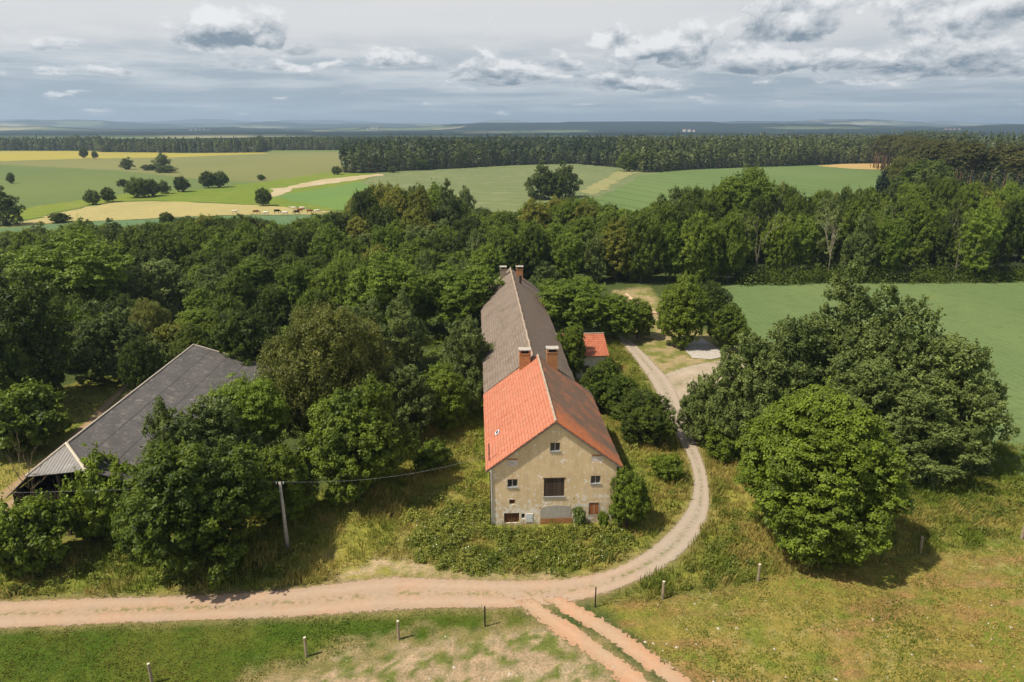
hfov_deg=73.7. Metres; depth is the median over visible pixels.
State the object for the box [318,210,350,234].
broadleaf tree
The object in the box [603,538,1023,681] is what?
meadow grass
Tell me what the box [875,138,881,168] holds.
pine tree
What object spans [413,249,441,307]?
poplar tree
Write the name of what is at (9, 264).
broadleaf tree
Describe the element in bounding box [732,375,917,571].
maple tree
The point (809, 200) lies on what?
broadleaf tree
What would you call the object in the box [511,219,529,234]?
broadleaf tree
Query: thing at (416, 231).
poplar tree
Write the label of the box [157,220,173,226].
acacia tree
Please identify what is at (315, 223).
acacia tree
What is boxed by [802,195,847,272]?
poplar tree
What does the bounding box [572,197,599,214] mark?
acacia tree
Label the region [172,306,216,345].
broadleaf tree
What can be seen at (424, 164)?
broadleaf tree
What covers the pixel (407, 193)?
broadleaf tree
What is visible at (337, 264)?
acacia tree
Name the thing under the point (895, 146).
pine tree
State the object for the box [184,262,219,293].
acacia tree
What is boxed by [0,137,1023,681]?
ground
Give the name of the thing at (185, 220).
broadleaf tree
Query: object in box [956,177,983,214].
broadleaf tree
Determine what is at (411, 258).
broadleaf tree
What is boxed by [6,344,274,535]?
barn
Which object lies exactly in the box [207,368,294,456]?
acacia tree
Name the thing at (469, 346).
poplar tree
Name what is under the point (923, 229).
broadleaf tree
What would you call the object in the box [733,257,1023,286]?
undergrowth
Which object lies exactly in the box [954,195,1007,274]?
acacia tree
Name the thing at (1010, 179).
poplar tree
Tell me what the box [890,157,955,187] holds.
broadleaf tree
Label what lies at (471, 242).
poplar tree
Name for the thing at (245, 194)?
bright meadow
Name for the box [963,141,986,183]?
pine tree
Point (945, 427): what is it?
poplar tree
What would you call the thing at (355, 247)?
broadleaf tree
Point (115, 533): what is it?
bush
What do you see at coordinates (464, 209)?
broadleaf tree
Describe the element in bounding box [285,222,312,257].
broadleaf tree
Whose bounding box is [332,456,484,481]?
overhead wire
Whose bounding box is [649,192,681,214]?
poplar tree
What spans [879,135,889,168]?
pine tree
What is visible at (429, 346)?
undergrowth
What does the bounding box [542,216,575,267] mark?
acacia tree
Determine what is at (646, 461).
weeds
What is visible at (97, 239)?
broadleaf tree
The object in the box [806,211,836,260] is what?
broadleaf tree
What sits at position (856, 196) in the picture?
broadleaf tree
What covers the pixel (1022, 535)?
fence post
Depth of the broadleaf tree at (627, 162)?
563.19 m
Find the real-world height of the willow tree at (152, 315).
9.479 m
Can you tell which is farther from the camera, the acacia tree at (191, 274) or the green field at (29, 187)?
the green field at (29, 187)
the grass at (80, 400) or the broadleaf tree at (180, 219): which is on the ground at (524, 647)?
the grass at (80, 400)
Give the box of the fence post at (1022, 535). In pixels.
[1020,524,1023,539]
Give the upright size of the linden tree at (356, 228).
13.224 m
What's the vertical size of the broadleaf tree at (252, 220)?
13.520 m
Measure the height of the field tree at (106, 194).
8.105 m
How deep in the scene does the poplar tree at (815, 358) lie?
82.28 m
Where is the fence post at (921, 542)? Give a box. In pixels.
[919,536,923,553]
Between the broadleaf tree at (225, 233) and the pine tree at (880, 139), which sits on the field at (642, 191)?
the pine tree at (880, 139)
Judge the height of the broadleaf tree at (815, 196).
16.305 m
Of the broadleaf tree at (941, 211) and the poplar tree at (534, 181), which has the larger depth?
the poplar tree at (534, 181)
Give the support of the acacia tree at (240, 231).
on the ground at (524, 647)
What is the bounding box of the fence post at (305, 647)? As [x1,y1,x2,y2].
[303,636,307,657]
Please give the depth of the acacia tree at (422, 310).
123.02 m
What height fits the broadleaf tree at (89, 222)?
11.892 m
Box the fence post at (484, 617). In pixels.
[484,606,485,626]
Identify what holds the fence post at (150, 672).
on the ground at (524, 647)
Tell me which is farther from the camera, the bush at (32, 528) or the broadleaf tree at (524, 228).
the broadleaf tree at (524, 228)
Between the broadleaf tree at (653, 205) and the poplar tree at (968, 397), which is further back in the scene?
the broadleaf tree at (653, 205)
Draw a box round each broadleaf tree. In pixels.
[0,253,15,274]
[0,262,77,392]
[1,230,12,247]
[4,256,24,276]
[7,228,37,261]
[20,230,64,250]
[49,289,98,318]
[51,227,81,239]
[67,219,100,235]
[85,235,121,253]
[89,268,133,312]
[96,225,129,252]
[96,293,135,341]
[111,435,280,590]
[116,223,143,268]
[117,334,163,390]
[128,249,168,290]
[130,220,170,259]
[140,220,173,231]
[147,227,189,279]
[163,222,182,263]
[169,217,185,229]
[169,322,211,358]
[172,217,199,236]
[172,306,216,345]
[175,214,196,226]
[178,251,214,280]
[184,222,212,253]
[199,216,229,233]
[202,222,234,246]
[202,302,282,366]
[207,292,246,328]
[208,309,235,351]
[211,246,250,284]
[214,265,258,315]
[226,216,238,225]
[228,213,265,232]
[234,230,274,261]
[235,443,319,524]
[254,283,290,326]
[256,218,278,226]
[258,221,305,282]
[271,250,300,290]
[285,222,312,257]
[289,216,316,255]
[292,286,333,319]
[297,371,420,505]
[298,253,330,272]
[307,221,342,255]
[309,266,321,284]
[310,264,348,317]
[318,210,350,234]
[331,235,372,261]
[341,265,368,305]
[345,253,372,271]
[349,182,378,233]
[365,202,398,239]
[382,216,416,246]
[387,250,417,289]
[394,234,429,260]
[397,185,414,199]
[411,182,428,194]
[413,157,428,169]
[413,248,449,283]
[418,359,473,428]
[429,231,469,257]
[430,224,457,248]
[444,194,471,223]
[444,248,470,267]
[449,211,483,234]
[455,226,486,257]
[465,210,490,223]
[472,205,489,213]
[475,209,492,218]
[478,208,512,235]
[484,226,525,271]
[505,210,517,223]
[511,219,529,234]
[516,217,555,268]
[517,219,550,279]
[546,198,575,227]
[556,321,586,378]
[562,194,579,201]
[569,213,599,267]
[580,357,621,409]
[581,196,600,208]
[593,205,621,273]
[600,203,617,212]
[602,203,618,209]
[602,373,640,414]
[608,465,652,527]
[609,385,681,446]
[616,152,638,170]
[618,208,664,281]
[626,209,640,216]
[627,296,655,337]
[634,153,650,169]
[646,200,668,212]
[648,200,678,270]
[655,271,710,346]
[674,184,702,212]
[676,198,710,271]
[676,206,724,283]
[692,196,724,226]
[698,278,733,322]
[701,180,731,221]
[705,300,751,348]
[712,209,746,282]
[718,206,745,226]
[737,208,763,271]
[747,190,772,259]
[758,207,796,274]
[774,181,793,201]
[780,193,811,261]
[784,192,813,220]
[793,186,800,196]
[806,199,818,212]
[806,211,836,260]
[811,188,832,202]
[814,188,838,209]
[833,193,878,264]
[833,205,846,261]
[837,186,852,204]
[839,184,875,212]
[866,190,893,218]
[876,199,907,257]
[879,182,897,203]
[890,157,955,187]
[893,180,930,202]
[895,180,932,205]
[899,198,938,270]
[902,191,939,251]
[924,208,966,273]
[925,171,944,198]
[928,206,952,254]
[932,174,968,219]
[952,207,985,241]
[954,175,969,192]
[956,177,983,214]
[957,215,1000,271]
[977,180,998,193]
[986,192,1023,269]
[1013,194,1023,260]
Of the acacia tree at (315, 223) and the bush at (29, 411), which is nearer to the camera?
the bush at (29, 411)
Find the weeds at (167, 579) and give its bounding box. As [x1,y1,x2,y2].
[0,538,300,597]
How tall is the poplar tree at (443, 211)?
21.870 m
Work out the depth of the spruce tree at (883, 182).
277.51 m
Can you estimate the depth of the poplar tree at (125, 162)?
591.95 m
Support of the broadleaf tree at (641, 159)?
on the forest floor at (768, 164)
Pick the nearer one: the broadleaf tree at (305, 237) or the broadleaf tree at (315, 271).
the broadleaf tree at (315, 271)
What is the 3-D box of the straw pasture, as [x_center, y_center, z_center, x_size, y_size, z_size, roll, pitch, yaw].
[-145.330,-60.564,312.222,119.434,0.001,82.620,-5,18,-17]
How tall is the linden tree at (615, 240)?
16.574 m
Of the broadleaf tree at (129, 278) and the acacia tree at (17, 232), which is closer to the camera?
the broadleaf tree at (129, 278)
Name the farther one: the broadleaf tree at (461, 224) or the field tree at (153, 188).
the field tree at (153, 188)
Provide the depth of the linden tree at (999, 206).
187.65 m
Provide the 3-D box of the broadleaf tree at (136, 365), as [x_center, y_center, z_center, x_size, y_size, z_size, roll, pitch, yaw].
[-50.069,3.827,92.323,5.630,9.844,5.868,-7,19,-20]
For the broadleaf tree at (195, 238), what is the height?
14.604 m
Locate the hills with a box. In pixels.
[0,119,1023,143]
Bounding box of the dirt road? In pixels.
[0,336,708,628]
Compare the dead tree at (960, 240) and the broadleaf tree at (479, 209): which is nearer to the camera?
the dead tree at (960, 240)
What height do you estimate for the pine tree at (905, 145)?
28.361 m
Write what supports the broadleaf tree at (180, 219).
on the blue green strip at (284, 219)
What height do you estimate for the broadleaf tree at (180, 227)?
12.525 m
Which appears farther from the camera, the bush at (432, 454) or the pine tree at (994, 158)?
the pine tree at (994, 158)
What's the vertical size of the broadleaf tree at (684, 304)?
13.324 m
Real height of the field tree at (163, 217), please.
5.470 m
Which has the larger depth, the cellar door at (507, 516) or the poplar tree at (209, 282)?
the poplar tree at (209, 282)
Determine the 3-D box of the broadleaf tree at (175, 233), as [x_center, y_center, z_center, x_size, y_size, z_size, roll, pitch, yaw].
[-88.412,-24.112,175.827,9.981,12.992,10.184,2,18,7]
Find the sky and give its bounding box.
[0,0,1023,123]
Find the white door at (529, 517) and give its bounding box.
[526,513,532,521]
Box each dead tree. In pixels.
[741,205,790,269]
[818,196,842,271]
[873,200,896,275]
[949,203,986,267]
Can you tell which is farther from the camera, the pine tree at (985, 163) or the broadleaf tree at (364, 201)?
the pine tree at (985, 163)
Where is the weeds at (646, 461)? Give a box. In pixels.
[606,355,689,513]
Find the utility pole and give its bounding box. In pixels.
[276,481,289,549]
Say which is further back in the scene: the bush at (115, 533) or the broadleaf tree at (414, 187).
the broadleaf tree at (414, 187)
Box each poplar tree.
[0,185,25,225]
[0,235,15,258]
[28,221,53,240]
[68,298,153,386]
[98,217,124,236]
[113,225,141,233]
[118,157,135,169]
[120,256,194,315]
[135,395,186,480]
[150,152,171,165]
[154,165,176,172]
[157,392,269,488]
[159,179,171,193]
[187,259,257,296]
[347,298,395,381]
[355,232,373,253]
[379,358,435,440]
[384,290,434,368]
[388,167,397,172]
[400,223,438,252]
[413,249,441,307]
[428,178,467,226]
[431,219,451,235]
[437,314,494,400]
[447,256,473,286]
[459,184,476,210]
[461,229,483,257]
[524,160,552,199]
[527,260,562,302]
[553,160,582,196]
[576,229,607,283]
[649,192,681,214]
[663,184,694,202]
[675,379,711,441]
[687,345,754,455]
[716,318,809,449]
[752,311,841,396]
[765,180,789,215]
[791,257,901,389]
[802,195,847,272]
[808,351,920,441]
[814,191,842,214]
[832,279,949,406]
[838,203,882,280]
[872,373,990,488]
[873,327,1011,456]
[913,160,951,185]
[936,346,1021,474]
[993,177,1017,195]
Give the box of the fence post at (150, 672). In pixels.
[147,663,153,681]
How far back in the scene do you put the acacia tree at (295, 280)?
126.99 m
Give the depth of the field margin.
455.72 m
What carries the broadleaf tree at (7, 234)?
on the ground at (524, 647)
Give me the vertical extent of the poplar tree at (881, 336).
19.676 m
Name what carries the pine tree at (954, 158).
on the field at (642, 191)
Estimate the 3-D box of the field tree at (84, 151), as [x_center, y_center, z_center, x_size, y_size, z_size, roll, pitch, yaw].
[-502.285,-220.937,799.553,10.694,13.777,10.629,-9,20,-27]
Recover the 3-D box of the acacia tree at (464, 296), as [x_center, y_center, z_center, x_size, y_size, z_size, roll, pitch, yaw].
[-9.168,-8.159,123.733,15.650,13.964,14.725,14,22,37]
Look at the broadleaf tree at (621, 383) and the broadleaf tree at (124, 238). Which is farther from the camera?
the broadleaf tree at (124, 238)
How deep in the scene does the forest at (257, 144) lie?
1046.69 m
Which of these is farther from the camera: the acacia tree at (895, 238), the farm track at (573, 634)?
the acacia tree at (895, 238)
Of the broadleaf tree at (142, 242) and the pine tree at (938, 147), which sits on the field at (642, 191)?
the pine tree at (938, 147)
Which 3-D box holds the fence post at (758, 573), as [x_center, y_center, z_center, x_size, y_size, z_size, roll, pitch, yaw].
[20.494,19.374,56.731,0.232,1.956,0.245,1,18,3]
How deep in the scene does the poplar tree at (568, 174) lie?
359.46 m
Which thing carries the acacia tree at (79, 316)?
on the ground at (524, 647)
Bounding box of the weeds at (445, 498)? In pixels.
[394,417,489,542]
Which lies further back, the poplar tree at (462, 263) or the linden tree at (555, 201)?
the linden tree at (555, 201)
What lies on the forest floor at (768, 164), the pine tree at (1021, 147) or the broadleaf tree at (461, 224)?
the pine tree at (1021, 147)
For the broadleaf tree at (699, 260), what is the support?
on the ground at (524, 647)
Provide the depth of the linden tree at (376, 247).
148.99 m
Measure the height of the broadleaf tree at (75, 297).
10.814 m
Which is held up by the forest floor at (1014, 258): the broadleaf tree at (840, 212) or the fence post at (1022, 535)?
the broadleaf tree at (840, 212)
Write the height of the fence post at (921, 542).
1.961 m
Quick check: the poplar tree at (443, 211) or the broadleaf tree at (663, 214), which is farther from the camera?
the poplar tree at (443, 211)
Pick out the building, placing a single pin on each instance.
(688, 130)
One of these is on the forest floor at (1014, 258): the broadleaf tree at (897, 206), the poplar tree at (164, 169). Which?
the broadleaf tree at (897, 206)
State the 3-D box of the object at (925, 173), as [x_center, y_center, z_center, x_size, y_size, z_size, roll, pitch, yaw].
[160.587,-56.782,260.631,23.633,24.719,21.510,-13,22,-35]
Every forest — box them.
[0,134,448,152]
[337,133,620,172]
[615,129,919,171]
[896,130,1023,189]
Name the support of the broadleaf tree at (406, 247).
on the ground at (524, 647)
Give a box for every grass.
[0,334,724,600]
[0,356,124,487]
[0,605,523,681]
[603,425,1023,603]
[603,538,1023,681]
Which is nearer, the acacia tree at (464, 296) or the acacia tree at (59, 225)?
the acacia tree at (464, 296)
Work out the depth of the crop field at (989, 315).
140.21 m
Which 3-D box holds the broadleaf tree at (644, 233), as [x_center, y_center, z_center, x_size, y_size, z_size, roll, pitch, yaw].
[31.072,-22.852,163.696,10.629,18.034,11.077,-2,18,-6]
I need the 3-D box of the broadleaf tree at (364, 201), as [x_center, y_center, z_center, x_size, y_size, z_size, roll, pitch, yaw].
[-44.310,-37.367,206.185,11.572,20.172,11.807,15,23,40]
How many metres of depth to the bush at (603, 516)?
64.04 m
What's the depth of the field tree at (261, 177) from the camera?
474.38 m
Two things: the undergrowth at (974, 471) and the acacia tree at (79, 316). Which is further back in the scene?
the acacia tree at (79, 316)
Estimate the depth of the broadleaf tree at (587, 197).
238.58 m
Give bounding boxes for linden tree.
[42,310,74,365]
[194,212,212,224]
[342,213,375,241]
[343,193,353,216]
[360,242,389,264]
[368,180,398,211]
[369,181,376,191]
[375,184,409,224]
[382,181,399,191]
[398,205,435,235]
[402,184,435,224]
[516,196,552,229]
[545,194,568,209]
[567,199,601,224]
[595,214,635,279]
[973,184,993,204]
[986,196,1011,246]
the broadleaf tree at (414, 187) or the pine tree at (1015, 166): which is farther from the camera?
the pine tree at (1015, 166)
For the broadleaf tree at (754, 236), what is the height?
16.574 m
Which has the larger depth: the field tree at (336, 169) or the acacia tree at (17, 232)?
the field tree at (336, 169)
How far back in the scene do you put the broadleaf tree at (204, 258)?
150.08 m
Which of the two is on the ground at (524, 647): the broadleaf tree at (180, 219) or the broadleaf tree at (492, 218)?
the broadleaf tree at (492, 218)
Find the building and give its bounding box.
[683,128,694,131]
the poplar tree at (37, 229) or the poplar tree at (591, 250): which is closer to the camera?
the poplar tree at (591, 250)
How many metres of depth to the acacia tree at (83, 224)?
163.26 m
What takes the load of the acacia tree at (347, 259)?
on the ground at (524, 647)
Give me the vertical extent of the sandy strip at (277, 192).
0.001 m
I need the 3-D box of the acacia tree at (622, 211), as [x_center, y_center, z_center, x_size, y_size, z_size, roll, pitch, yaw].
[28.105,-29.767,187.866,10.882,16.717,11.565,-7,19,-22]
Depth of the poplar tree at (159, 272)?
129.26 m
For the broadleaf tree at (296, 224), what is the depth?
187.18 m
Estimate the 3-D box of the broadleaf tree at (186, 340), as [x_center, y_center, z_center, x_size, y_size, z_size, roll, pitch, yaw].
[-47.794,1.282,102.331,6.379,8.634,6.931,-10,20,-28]
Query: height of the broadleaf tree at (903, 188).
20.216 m
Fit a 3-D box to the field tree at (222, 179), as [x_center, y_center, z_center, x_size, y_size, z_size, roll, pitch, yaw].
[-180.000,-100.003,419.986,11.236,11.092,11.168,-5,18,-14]
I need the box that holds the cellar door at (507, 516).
[504,513,518,521]
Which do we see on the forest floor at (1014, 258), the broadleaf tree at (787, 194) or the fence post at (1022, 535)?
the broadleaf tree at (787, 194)
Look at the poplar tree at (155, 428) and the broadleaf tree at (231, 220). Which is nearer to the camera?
the poplar tree at (155, 428)
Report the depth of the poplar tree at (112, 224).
190.53 m
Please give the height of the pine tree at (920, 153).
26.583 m
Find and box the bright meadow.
[5,172,377,220]
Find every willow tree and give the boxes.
[127,297,172,341]
[255,295,396,437]
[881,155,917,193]
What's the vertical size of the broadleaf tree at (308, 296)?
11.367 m
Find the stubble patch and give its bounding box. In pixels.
[819,163,890,169]
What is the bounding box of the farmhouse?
[481,265,623,525]
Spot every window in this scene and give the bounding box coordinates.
[507,458,517,465]
[507,479,517,488]
[549,443,560,452]
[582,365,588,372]
[590,476,600,484]
[591,454,601,461]
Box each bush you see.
[0,376,72,457]
[0,488,82,576]
[2,430,50,501]
[54,441,132,547]
[109,486,159,563]
[143,335,176,367]
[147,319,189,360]
[409,436,453,472]
[462,372,482,410]
[572,505,586,525]
[597,510,609,527]
[649,452,684,480]
[704,419,741,462]
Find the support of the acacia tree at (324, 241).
on the ground at (524, 647)
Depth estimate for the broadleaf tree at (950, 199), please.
201.18 m
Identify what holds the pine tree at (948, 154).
on the field at (642, 191)
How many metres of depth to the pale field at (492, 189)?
473.88 m
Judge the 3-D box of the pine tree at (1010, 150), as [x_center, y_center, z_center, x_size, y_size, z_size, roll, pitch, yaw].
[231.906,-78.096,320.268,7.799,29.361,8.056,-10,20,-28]
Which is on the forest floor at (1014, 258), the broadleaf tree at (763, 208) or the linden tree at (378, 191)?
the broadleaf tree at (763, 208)
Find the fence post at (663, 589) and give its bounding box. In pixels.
[661,581,664,599]
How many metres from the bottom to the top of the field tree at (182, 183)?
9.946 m
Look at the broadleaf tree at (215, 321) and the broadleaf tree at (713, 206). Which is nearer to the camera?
the broadleaf tree at (215, 321)
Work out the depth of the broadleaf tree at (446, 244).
160.97 m
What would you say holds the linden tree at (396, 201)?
on the ground at (524, 647)
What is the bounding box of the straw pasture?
[13,201,329,225]
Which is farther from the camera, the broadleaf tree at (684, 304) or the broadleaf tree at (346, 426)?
the broadleaf tree at (684, 304)
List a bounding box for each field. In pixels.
[0,151,266,160]
[0,152,348,181]
[0,165,249,208]
[360,163,659,211]
[593,164,897,210]
[717,280,1023,474]
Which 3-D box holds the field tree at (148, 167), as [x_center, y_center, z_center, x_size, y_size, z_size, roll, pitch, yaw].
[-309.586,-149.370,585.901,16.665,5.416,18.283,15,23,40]
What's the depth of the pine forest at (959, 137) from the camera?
591.99 m
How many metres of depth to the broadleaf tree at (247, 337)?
93.90 m
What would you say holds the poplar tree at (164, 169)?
on the olive field at (268, 166)
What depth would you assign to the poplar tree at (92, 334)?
98.29 m
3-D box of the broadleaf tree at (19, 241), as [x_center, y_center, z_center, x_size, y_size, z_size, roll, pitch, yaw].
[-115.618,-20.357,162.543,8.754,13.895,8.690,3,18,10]
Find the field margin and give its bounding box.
[579,170,639,193]
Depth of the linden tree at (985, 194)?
218.77 m
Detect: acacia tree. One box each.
[0,225,135,325]
[8,228,42,243]
[50,223,66,233]
[53,300,108,371]
[58,216,103,269]
[96,224,124,230]
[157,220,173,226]
[181,286,216,311]
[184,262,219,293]
[198,230,238,261]
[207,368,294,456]
[229,219,264,248]
[231,253,277,295]
[260,218,286,239]
[272,259,314,314]
[298,216,322,228]
[307,219,351,262]
[312,213,323,220]
[318,258,348,287]
[330,209,349,218]
[331,248,362,270]
[342,246,427,326]
[370,217,401,253]
[407,290,434,327]
[417,259,504,331]
[424,178,445,227]
[468,241,506,281]
[484,218,515,244]
[516,201,528,222]
[534,269,610,332]
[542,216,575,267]
[550,231,584,281]
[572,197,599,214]
[589,290,641,340]
[596,204,630,224]
[654,219,687,280]
[720,163,779,217]
[732,175,759,210]
[788,212,825,270]
[868,205,899,267]
[871,210,911,275]
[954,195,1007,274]
[983,181,1020,208]
[994,180,1023,199]
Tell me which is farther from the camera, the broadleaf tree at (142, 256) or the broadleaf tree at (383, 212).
the broadleaf tree at (383, 212)
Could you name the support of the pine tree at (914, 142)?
on the field at (642, 191)
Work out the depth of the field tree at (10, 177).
447.69 m
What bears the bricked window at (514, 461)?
in the farmhouse
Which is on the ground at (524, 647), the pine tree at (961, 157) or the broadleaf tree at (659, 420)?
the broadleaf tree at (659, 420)
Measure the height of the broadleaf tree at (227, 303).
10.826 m
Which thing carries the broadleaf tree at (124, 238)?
on the ground at (524, 647)
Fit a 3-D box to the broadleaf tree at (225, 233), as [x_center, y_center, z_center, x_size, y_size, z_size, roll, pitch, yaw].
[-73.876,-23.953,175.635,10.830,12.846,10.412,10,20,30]
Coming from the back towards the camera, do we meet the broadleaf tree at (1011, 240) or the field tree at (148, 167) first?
the field tree at (148, 167)
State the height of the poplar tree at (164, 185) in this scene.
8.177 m
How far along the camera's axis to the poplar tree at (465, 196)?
290.08 m
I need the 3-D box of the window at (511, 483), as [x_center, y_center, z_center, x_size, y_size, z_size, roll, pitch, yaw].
[0.044,13.282,63.695,1.060,0.930,0.270,-1,18,-3]
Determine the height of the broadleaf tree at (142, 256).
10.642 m
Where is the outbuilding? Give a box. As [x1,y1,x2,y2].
[556,332,608,381]
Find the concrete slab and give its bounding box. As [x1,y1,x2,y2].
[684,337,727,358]
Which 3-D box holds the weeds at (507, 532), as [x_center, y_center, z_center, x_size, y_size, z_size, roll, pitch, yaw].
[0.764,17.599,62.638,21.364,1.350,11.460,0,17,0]
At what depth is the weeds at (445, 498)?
68.83 m
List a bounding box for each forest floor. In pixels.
[346,143,1023,188]
[706,248,1023,278]
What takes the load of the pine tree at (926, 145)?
on the field at (642, 191)
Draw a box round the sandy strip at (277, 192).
[271,174,383,196]
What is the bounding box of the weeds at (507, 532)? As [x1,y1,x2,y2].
[403,501,637,576]
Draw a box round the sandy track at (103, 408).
[0,379,142,510]
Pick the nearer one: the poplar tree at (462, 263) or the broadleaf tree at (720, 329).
the broadleaf tree at (720, 329)
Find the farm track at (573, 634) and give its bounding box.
[514,594,691,681]
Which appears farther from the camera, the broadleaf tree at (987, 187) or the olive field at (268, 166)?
the olive field at (268, 166)
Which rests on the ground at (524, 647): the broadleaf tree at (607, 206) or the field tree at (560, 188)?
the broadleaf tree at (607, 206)
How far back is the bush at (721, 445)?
75.97 m
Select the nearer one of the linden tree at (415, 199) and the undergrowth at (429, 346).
the undergrowth at (429, 346)
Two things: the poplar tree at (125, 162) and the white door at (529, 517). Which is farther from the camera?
the poplar tree at (125, 162)
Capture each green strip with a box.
[0,215,321,232]
[277,181,368,209]
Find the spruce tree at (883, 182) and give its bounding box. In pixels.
[875,169,890,192]
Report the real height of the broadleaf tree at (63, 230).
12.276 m
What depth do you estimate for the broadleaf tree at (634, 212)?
219.57 m
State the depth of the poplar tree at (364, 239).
174.80 m
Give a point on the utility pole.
(286, 537)
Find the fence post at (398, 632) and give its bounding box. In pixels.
[396,620,399,639]
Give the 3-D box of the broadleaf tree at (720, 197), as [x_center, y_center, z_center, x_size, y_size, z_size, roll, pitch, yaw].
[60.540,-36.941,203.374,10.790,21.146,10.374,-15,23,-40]
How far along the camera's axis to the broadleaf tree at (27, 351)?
86.97 m
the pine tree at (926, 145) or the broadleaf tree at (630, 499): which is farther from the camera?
the pine tree at (926, 145)
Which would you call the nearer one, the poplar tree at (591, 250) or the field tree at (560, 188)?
the poplar tree at (591, 250)
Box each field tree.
[5,173,14,182]
[47,212,73,222]
[78,147,87,157]
[82,189,100,204]
[91,151,98,157]
[99,187,116,201]
[116,179,126,185]
[122,176,147,196]
[140,164,160,169]
[143,178,162,195]
[158,211,175,222]
[172,175,190,191]
[198,171,216,187]
[211,170,228,186]
[254,186,272,205]
[257,174,265,179]
[331,166,342,173]
[539,169,567,197]
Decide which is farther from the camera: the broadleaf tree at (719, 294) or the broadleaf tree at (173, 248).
the broadleaf tree at (173, 248)
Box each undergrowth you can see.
[130,273,482,454]
[712,416,1001,484]
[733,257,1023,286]
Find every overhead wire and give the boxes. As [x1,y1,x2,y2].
[18,489,122,492]
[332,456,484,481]
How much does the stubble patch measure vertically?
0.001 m
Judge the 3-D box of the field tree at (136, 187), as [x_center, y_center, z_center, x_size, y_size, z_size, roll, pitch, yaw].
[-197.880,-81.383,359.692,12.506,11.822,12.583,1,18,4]
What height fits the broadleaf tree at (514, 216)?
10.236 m
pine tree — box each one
[870,138,876,166]
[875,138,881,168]
[877,134,886,168]
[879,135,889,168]
[881,138,886,170]
[883,138,888,165]
[884,137,895,165]
[893,141,899,155]
[897,137,908,153]
[901,140,910,154]
[906,138,921,157]
[909,146,921,158]
[917,147,923,160]
[921,142,931,158]
[922,146,934,160]
[930,139,947,160]
[942,148,958,168]
[949,142,966,176]
[955,140,971,177]
[956,146,972,176]
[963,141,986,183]
[965,141,978,181]
[973,149,995,181]
[986,142,1004,185]
[999,142,1017,186]
[1004,150,1023,180]
[1017,143,1023,186]
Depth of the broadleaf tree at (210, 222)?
187.77 m
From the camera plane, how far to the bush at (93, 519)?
60.54 m
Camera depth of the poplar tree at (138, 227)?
188.90 m
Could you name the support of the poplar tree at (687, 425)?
on the ground at (524, 647)
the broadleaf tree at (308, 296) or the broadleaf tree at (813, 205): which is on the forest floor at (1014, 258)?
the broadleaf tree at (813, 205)
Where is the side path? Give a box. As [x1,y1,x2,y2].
[666,359,746,399]
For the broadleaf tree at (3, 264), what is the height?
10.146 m
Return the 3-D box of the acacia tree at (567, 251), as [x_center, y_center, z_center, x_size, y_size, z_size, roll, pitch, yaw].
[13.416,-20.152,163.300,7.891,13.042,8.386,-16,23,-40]
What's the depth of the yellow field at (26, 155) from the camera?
873.24 m
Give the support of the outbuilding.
on the ground at (524, 647)
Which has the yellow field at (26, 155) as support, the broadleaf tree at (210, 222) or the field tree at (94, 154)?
the field tree at (94, 154)
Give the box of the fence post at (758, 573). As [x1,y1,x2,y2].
[756,563,760,581]
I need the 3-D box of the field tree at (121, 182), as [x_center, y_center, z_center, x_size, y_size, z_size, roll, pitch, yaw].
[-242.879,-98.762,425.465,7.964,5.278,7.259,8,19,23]
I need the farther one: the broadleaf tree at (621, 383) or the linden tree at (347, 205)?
the linden tree at (347, 205)
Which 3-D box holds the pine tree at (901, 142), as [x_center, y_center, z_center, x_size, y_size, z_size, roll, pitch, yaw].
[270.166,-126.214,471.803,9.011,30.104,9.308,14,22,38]
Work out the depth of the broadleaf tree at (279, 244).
160.73 m
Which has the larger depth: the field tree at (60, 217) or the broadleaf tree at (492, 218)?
the field tree at (60, 217)
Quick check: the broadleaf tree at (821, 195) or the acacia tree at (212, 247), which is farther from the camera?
the broadleaf tree at (821, 195)
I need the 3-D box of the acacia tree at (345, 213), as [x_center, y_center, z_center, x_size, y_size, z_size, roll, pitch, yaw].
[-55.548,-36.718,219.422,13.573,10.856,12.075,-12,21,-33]
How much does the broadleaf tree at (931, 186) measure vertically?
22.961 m
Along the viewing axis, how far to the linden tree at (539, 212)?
202.46 m
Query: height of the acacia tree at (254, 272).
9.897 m
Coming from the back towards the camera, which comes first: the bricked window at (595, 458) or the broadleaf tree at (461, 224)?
the broadleaf tree at (461, 224)
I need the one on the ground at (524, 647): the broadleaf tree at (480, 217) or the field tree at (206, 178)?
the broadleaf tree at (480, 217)
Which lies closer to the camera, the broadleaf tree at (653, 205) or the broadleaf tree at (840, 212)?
the broadleaf tree at (840, 212)
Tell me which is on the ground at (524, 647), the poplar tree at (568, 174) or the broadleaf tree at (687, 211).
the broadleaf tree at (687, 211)

